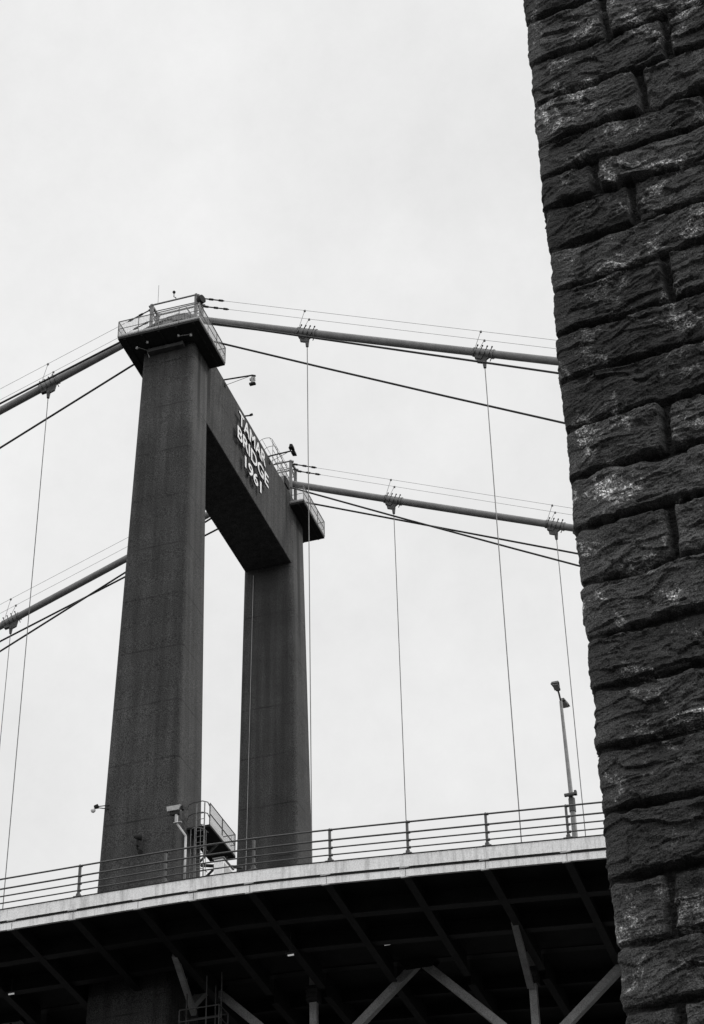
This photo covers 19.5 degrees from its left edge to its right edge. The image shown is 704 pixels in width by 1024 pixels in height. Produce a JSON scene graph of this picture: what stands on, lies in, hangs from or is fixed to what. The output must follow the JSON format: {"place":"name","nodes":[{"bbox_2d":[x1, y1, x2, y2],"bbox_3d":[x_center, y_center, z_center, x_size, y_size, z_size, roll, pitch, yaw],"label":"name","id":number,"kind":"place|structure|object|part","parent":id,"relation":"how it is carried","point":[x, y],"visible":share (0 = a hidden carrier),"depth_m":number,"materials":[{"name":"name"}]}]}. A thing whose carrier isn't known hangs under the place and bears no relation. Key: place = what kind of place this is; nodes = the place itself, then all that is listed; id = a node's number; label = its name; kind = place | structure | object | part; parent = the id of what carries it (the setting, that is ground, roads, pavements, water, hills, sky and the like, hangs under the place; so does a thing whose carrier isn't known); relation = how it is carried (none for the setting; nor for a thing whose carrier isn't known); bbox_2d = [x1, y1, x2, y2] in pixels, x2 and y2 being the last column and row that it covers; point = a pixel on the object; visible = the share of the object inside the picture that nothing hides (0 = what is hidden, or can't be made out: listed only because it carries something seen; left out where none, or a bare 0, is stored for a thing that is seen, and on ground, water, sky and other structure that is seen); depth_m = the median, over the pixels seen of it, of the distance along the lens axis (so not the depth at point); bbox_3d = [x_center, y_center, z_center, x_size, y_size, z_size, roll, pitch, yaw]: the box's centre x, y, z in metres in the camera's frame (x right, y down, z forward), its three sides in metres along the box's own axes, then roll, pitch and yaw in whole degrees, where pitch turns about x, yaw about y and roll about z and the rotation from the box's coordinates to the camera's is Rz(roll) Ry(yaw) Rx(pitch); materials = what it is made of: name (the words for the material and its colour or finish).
{"place":"outdoors","nodes":[
{"label":"outdoors","id":0,"kind":"place"},
{"bbox_2d":[0,0,604,908],"label":"sky","id":1,"kind":"structure","parent":0,"point":[376,159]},
{"bbox_2d":[523,0,703,1023],"bbox_3d":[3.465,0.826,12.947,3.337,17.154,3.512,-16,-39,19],"label":"stone pier","id":2,"kind":"structure","parent":0,"point":[617,90],"depth_m":12.65,"materials":[{"name":"stone"}]},
{"label":"ground","id":3,"kind":"structure","parent":0,"visible":0},
{"bbox_2d":[86,293,324,1023],"bbox_3d":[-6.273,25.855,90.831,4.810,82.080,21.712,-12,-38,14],"label":"bridge tower","id":4,"kind":"structure","parent":3,"relation":"on","point":[200,449],"depth_m":103.21,"materials":[{"name":"concrete"}]},
{"bbox_2d":[0,364,133,448],"bbox_3d":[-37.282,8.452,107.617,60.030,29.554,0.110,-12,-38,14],"label":"stay cable","id":5,"kind":"object","parent":4,"relation":"attached to","point":[66,406],"visible":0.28,"depth_m":109.04,"materials":[{"name":"grey metal"}]},
{"bbox_2d":[0,318,172,404],"bbox_3d":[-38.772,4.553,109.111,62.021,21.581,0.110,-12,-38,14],"label":"suspension cable","id":6,"kind":"object","parent":4,"relation":"attached to","point":[70,367],"visible":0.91,"depth_m":108.46,"materials":[{"name":"grey metal"}]},
{"bbox_2d":[91,804,108,812],"bbox_3d":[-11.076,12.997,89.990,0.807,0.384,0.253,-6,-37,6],"label":"wall lamp","id":7,"kind":"object","parent":4,"relation":"attached to","point":[96,806],"visible":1,"depth_m":89.98,"materials":[{"name":"black metal"}]},
{"bbox_2d":[0,518,210,651],"bbox_3d":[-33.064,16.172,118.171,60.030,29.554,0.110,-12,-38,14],"label":"stay cable","id":8,"kind":"object","parent":4,"relation":"attached to","point":[66,609],"visible":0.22,"depth_m":119.24,"materials":[{"name":"grey metal"}]},
{"bbox_2d":[0,529,217,641],"bbox_3d":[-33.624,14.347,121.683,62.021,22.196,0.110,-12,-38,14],"label":"stay cable","id":9,"kind":"object","parent":4,"relation":"attached to","point":[40,620],"visible":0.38,"depth_m":121.34,"materials":[{"name":"grey metal"}]},
{"bbox_2d":[134,834,142,854],"bbox_3d":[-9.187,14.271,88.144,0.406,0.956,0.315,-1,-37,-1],"label":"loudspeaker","id":10,"kind":"object","parent":4,"relation":"attached to","point":[137,837],"visible":1,"depth_m":88.17,"materials":[{"name":"black metal"}]},
{"bbox_2d":[196,295,205,303],"bbox_3d":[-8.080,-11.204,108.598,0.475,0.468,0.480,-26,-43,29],"label":"drum light","id":11,"kind":"object","parent":4,"relation":"attached to","point":[201,299],"visible":0.83,"depth_m":108.41,"materials":[{"name":"black metal"}]},
{"bbox_2d":[187,800,242,875],"bbox_3d":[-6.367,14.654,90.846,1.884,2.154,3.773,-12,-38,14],"label":"access platform","id":12,"kind":"structure","parent":4,"relation":"attached to","point":[213,835],"depth_m":90.54,"materials":[{"name":"black metal"}]},
{"bbox_2d":[224,374,255,387],"bbox_3d":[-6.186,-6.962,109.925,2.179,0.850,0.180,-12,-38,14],"label":"floodlight","id":13,"kind":"object","parent":4,"relation":"attached to","point":[252,379],"visible":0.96,"depth_m":109.87,"materials":[{"name":"black metal"}]},
{"bbox_2d":[260,437,289,490],"bbox_3d":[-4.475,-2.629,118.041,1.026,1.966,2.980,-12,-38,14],"label":"hooped walkway","id":14,"kind":"structure","parent":4,"relation":"on","point":[285,480],"depth_m":117.95,"materials":[{"name":"metal"}]},
{"bbox_2d":[0,298,557,414],"bbox_3d":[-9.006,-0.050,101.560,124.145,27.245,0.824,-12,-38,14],"label":"suspension cable","id":15,"kind":"object","parent":4,"relation":"attached to","point":[48,387],"visible":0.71,"depth_m":105.13,"materials":[{"name":"paint"}]},
{"bbox_2d":[2,400,47,908],"bbox_3d":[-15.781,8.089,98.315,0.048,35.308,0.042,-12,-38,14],"label":"hanger cable","id":16,"kind":"object","parent":15,"relation":"hanging from","point":[24,658],"visible":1,"depth_m":98.97,"materials":[{"name":"metal"}]},
{"bbox_2d":[307,346,311,862],"bbox_3d":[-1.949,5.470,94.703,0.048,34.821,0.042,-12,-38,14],"label":"hanger cable","id":17,"kind":"object","parent":15,"relation":"hanging from","point":[309,605],"visible":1,"depth_m":95.39,"materials":[{"name":"metal"}]},
{"bbox_2d":[485,368,521,841],"bbox_3d":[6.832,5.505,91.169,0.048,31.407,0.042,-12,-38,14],"label":"hanger cable","id":18,"kind":"object","parent":15,"relation":"hanging from","point":[503,609],"visible":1,"depth_m":91.85,"materials":[{"name":"metal"}]},
{"bbox_2d":[269,444,296,463],"bbox_3d":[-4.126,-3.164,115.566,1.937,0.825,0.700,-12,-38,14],"label":"floodlight","id":19,"kind":"object","parent":4,"relation":"attached to","point":[291,447],"visible":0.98,"depth_m":115.50,"materials":[{"name":"black metal"}]},
{"bbox_2d":[0,463,572,633],"bbox_3d":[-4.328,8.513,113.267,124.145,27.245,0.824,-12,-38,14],"label":"suspension cable","id":20,"kind":"object","parent":4,"relation":"attached to","point":[391,502],"visible":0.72,"depth_m":117.89,"materials":[{"name":"paint"}]},
{"bbox_2d":[0,633,10,742],"bbox_3d":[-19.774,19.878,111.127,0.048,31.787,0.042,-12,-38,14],"label":"hanger cable","id":21,"kind":"object","parent":20,"relation":"hanging from","point":[5,689],"visible":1,"depth_m":118.20,"materials":[{"name":"metal"}]},
{"bbox_2d":[393,514,406,819],"bbox_3d":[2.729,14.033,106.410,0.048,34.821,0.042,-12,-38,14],"label":"hanger cable","id":22,"kind":"object","parent":20,"relation":"hanging from","point":[400,670],"visible":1,"depth_m":110.39,"materials":[{"name":"metal"}]},
{"bbox_2d":[556,539,585,835],"bbox_3d":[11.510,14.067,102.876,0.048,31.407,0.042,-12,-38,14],"label":"hanger cable","id":23,"kind":"object","parent":20,"relation":"hanging from","point":[571,687],"visible":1,"depth_m":106.45,"materials":[{"name":"metal"}]},
{"bbox_2d":[0,834,626,1023],"bbox_3d":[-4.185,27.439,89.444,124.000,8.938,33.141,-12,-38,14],"label":"bridge deck","id":24,"kind":"structure","parent":4,"relation":"attached to","point":[517,933],"depth_m":81.11,"materials":[{"name":"white paint"}]},
{"bbox_2d":[6,965,16,994],"bbox_3d":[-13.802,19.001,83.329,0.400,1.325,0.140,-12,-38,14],"label":"bulkhead lamp","id":25,"kind":"object","parent":24,"relation":"attached to","point":[11,992],"visible":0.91,"depth_m":82.96,"materials":[{"name":"white"}]},
{"bbox_2d":[167,804,186,878],"bbox_3d":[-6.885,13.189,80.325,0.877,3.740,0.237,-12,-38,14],"label":"security camera","id":26,"kind":"object","parent":24,"relation":"on","point":[175,810],"visible":0.96,"depth_m":81.09,"materials":[{"name":"grey metal"}]},
{"bbox_2d":[189,802,207,877],"bbox_3d":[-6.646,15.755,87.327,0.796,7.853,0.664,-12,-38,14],"label":"caged ladder","id":27,"kind":"object","parent":24,"relation":"on","point":[194,867],"visible":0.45,"depth_m":88.41,"materials":[{"name":"grey metal"}]},
{"bbox_2d":[178,972,228,1023],"bbox_3d":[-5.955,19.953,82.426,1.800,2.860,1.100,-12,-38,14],"label":"inspection cradle","id":28,"kind":"object","parent":24,"relation":"hanging from","point":[215,1016],"visible":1,"depth_m":82.11,"materials":[{"name":"black metal"}]},
{"bbox_2d":[212,856,233,873],"bbox_3d":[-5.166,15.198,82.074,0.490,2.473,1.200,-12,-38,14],"label":"equipment cabinet","id":29,"kind":"object","parent":24,"relation":"on","point":[222,864],"visible":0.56,"depth_m":82.27,"materials":[{"name":"white metal"}]},
{"bbox_3d":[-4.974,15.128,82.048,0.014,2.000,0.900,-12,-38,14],"label":"door","id":30,"kind":"part","parent":29,"relation":"part of","materials":[{"name":"grey metal"}]},
{"bbox_2d":[285,924,295,955],"bbox_3d":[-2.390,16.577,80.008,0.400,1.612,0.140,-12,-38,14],"label":"bulkhead lamp","id":31,"kind":"object","parent":24,"relation":"attached to","point":[290,953],"visible":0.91,"depth_m":79.55,"materials":[{"name":"white"}]},
{"bbox_2d":[0,801,603,903],"bbox_3d":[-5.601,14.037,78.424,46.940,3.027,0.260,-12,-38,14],"label":"parapet railing","id":32,"kind":"object","parent":24,"relation":"on","point":[329,848],"visible":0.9,"depth_m":77.76,"materials":[{"name":"grey metal"}]},
{"bbox_2d":[551,681,577,836],"bbox_3d":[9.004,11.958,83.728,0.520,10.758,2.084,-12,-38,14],"label":"lamp post","id":33,"kind":"object","parent":24,"relation":"on","point":[564,703],"visible":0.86,"depth_m":84.77,"materials":[{"name":"grey metal"}]},
{"bbox_2d":[173,318,558,373],"bbox_3d":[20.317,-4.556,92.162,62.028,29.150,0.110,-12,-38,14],"label":"stay cable","id":34,"kind":"object","parent":4,"relation":"attached to","point":[408,351],"visible":0.58,"depth_m":102.26,"materials":[{"name":"grey metal"}]},
{"bbox_2d":[214,341,564,423],"bbox_3d":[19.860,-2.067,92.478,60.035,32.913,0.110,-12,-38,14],"label":"stay cable","id":35,"kind":"object","parent":4,"relation":"attached to","point":[421,390],"visible":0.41,"depth_m":102.62,"materials":[{"name":"grey metal"}]},
{"bbox_2d":[289,486,579,566],"bbox_3d":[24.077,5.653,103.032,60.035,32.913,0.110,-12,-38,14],"label":"stay cable","id":36,"kind":"object","parent":4,"relation":"attached to","point":[439,528],"visible":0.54,"depth_m":114.11,"materials":[{"name":"grey metal"}]},
{"bbox_2d":[293,499,577,554],"bbox_3d":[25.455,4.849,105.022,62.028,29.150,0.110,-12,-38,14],"label":"stay cable","id":37,"kind":"object","parent":4,"relation":"attached to","point":[446,528],"visible":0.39,"depth_m":115.53,"materials":[{"name":"grey metal"}]}
]}

